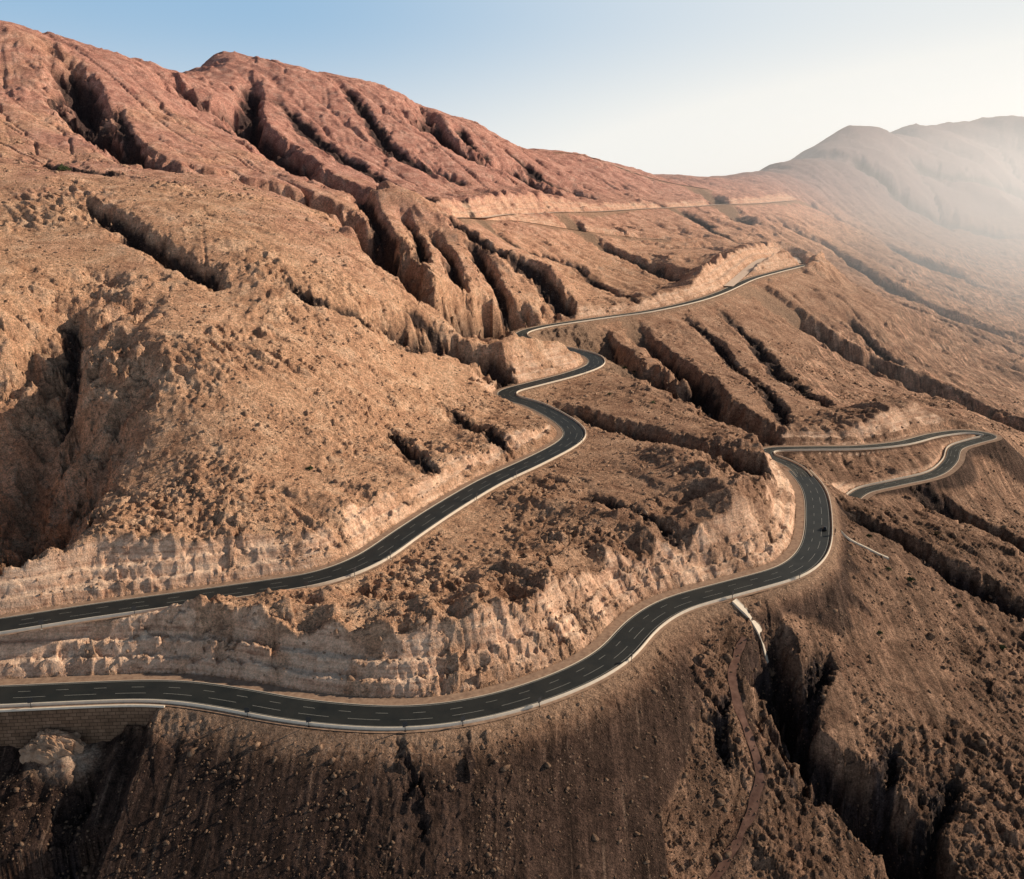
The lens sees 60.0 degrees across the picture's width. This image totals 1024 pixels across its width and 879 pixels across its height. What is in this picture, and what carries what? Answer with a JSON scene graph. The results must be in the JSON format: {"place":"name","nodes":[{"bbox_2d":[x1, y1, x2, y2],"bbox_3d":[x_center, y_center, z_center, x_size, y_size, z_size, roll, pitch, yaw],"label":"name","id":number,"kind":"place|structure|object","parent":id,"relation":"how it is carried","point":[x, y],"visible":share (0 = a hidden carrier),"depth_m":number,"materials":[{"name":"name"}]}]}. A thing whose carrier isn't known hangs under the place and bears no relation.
{"place":"outdoors","nodes":[
{"label":"outdoors","id":0,"kind":"place"},
{"bbox_2d":[0,348,606,635],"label":"road","id":1,"kind":"structure","parent":0,"point":[405,531],"depth_m":354.99,"materials":[{"name":"grey asphalt"}]},
{"bbox_2d":[38,619,43,629],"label":"road sign","id":2,"kind":"object","parent":1,"relation":"on","point":[40,621],"visible":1,"depth_m":300.96,"materials":[{"name":"metal"}]},
{"bbox_2d":[0,340,604,634],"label":"concrete barrier","id":3,"kind":"object","parent":1,"relation":"on","point":[308,586],"visible":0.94,"depth_m":350.37,"materials":[{"name":"beige concrete"}]},
{"bbox_2d":[0,470,835,732],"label":"road","id":4,"kind":"structure","parent":0,"point":[618,641],"depth_m":292.80,"materials":[{"name":"black asphalt"}]},
{"bbox_2d":[27,698,32,707],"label":"road sign","id":5,"kind":"object","parent":4,"relation":"on","point":[29,700],"visible":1,"depth_m":279.80,"materials":[{"name":"metal"}]},
{"bbox_2d":[244,707,248,717],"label":"road sign","id":6,"kind":"object","parent":4,"relation":"on","point":[246,709],"visible":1,"depth_m":274.76,"materials":[{"name":"metal"}]},
{"bbox_2d":[0,470,832,730],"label":"concrete barrier","id":7,"kind":"object","parent":4,"relation":"on","point":[384,728],"visible":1,"depth_m":281.87,"materials":[{"name":"grey concrete"}]},
{"bbox_2d":[0,20,1023,878],"bbox_3d":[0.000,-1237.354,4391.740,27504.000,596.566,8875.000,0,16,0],"label":"ground","id":8,"kind":"structure","parent":0,"point":[904,244],"depth_m":432.48,"materials":[{"name":"brown stone"}]},
{"bbox_2d":[19,728,86,764],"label":"rock outcrop","id":9,"kind":"object","parent":8,"relation":"on","point":[47,746],"visible":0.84,"depth_m":277.22,"materials":[{"name":"beige stone"}]},
{"bbox_2d":[57,164,71,170],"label":"shrub","id":10,"kind":"object","parent":8,"relation":"on","point":[66,167],"visible":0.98,"depth_m":715.15,"materials":[{"name":"green plant"}]},
{"bbox_2d":[0,704,164,748],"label":"retaining wall","id":11,"kind":"structure","parent":8,"relation":"on","point":[20,728],"depth_m":281.33,"materials":[{"name":"stone"}]},
{"bbox_2d":[0,132,1023,878],"bbox_3d":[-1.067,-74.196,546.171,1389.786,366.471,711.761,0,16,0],"label":"rubble","id":12,"kind":"object","parent":8,"relation":"on","point":[504,768],"visible":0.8,"depth_m":358.83,"materials":[{"name":"brown stone"}]},
{"bbox_2d":[689,723,694,730],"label":"boulder","id":13,"kind":"object","parent":8,"relation":"on","point":[692,726],"visible":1,"depth_m":298.39,"materials":[{"name":"brown stone"}]},
{"bbox_2d":[732,598,768,662],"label":"drainage chute","id":14,"kind":"object","parent":8,"relation":"on","point":[737,604],"visible":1,"depth_m":348.69,"materials":[{"name":"concrete"}]},
{"bbox_2d":[841,531,888,559],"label":"drainage chute","id":15,"kind":"object","parent":8,"relation":"on","point":[861,545],"visible":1,"depth_m":430.69,"materials":[{"name":"concrete"}]},
{"bbox_2d":[928,632,934,638],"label":"boulder","id":16,"kind":"object","parent":8,"relation":"on","point":[931,635],"visible":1,"depth_m":389.02,"materials":[{"name":"brown stone"}]},
{"bbox_2d":[0,0,1023,176],"label":"sky","id":17,"kind":"structure","parent":0,"point":[705,88],"materials":[{"name":"blue"}]},
{"bbox_2d":[463,217,654,238],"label":"mountain road","id":18,"kind":"structure","parent":0,"point":[542,224],"depth_m":1209.16,"materials":[{"name":"grey asphalt"}]},
{"bbox_2d":[456,200,796,217],"bbox_3d":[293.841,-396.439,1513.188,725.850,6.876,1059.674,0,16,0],"label":"mountain road","id":19,"kind":"structure","parent":0,"point":[609,210],"depth_m":1443.38,"materials":[{"name":"grey asphalt"}]},
{"bbox_2d":[514,264,805,337],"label":"road","id":20,"kind":"structure","parent":0,"point":[522,332],"depth_m":902.96,"materials":[{"name":"grey asphalt"}]},
{"bbox_2d":[527,266,803,337],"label":"concrete barrier","id":21,"kind":"object","parent":20,"relation":"on","point":[655,310],"visible":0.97,"depth_m":870.51,"materials":[{"name":"beige concrete"}]},
{"bbox_2d":[708,636,764,878],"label":"dirt track","id":22,"kind":"structure","parent":0,"point":[753,803],"depth_m":297.51,"materials":[{"name":"brown soil"}]},
{"bbox_2d":[724,256,802,285],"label":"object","id":23,"kind":"structure","parent":0,"point":[742,274],"depth_m":1088.81,"materials":[{"name":"beige stone"}]},
{"bbox_2d":[763,429,1001,499],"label":"road","id":24,"kind":"structure","parent":0,"point":[953,460],"depth_m":572.15,"materials":[{"name":"grey asphalt"}]},
{"bbox_2d":[773,432,983,494],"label":"concrete barrier","id":25,"kind":"object","parent":24,"relation":"on","point":[980,434],"visible":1,"depth_m":566.91,"materials":[{"name":"beige concrete"}]}
]}

